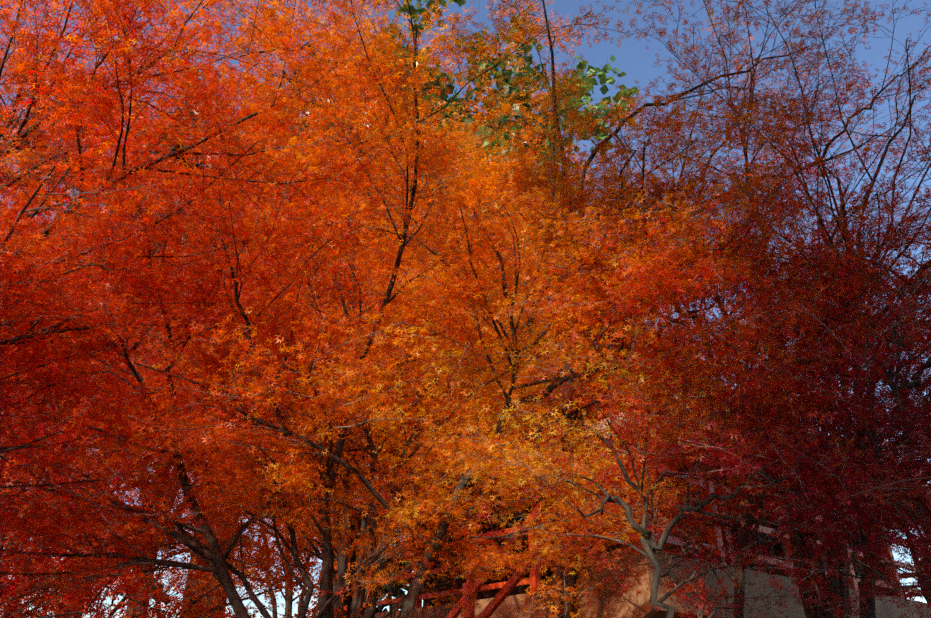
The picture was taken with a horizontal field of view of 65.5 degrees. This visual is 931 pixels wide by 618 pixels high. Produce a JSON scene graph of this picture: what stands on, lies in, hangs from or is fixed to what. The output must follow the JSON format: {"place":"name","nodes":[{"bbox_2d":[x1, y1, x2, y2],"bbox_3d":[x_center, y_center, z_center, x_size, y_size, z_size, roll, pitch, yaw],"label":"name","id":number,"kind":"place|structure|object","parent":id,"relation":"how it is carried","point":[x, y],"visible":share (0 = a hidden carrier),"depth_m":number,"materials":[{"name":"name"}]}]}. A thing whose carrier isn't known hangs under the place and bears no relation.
{"place":"outdoors","nodes":[
{"label":"outdoors","id":0,"kind":"place"},
{"bbox_2d":[0,0,638,617],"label":"tree","id":1,"kind":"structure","parent":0,"point":[598,110],"depth_m":27.64,"materials":[{"name":"plant"}]},
{"bbox_2d":[0,0,930,617],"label":"maple","id":2,"kind":"object","parent":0,"point":[50,518],"depth_m":6.50,"materials":[{"name":"plant"}]},
{"bbox_2d":[0,0,930,617],"label":"sky","id":3,"kind":"structure","parent":0,"point":[633,58],"materials":[{"name":"blue"}]},
{"bbox_3d":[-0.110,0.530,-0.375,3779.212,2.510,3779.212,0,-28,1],"label":"ground","id":4,"kind":"structure","parent":0,"visible":0},
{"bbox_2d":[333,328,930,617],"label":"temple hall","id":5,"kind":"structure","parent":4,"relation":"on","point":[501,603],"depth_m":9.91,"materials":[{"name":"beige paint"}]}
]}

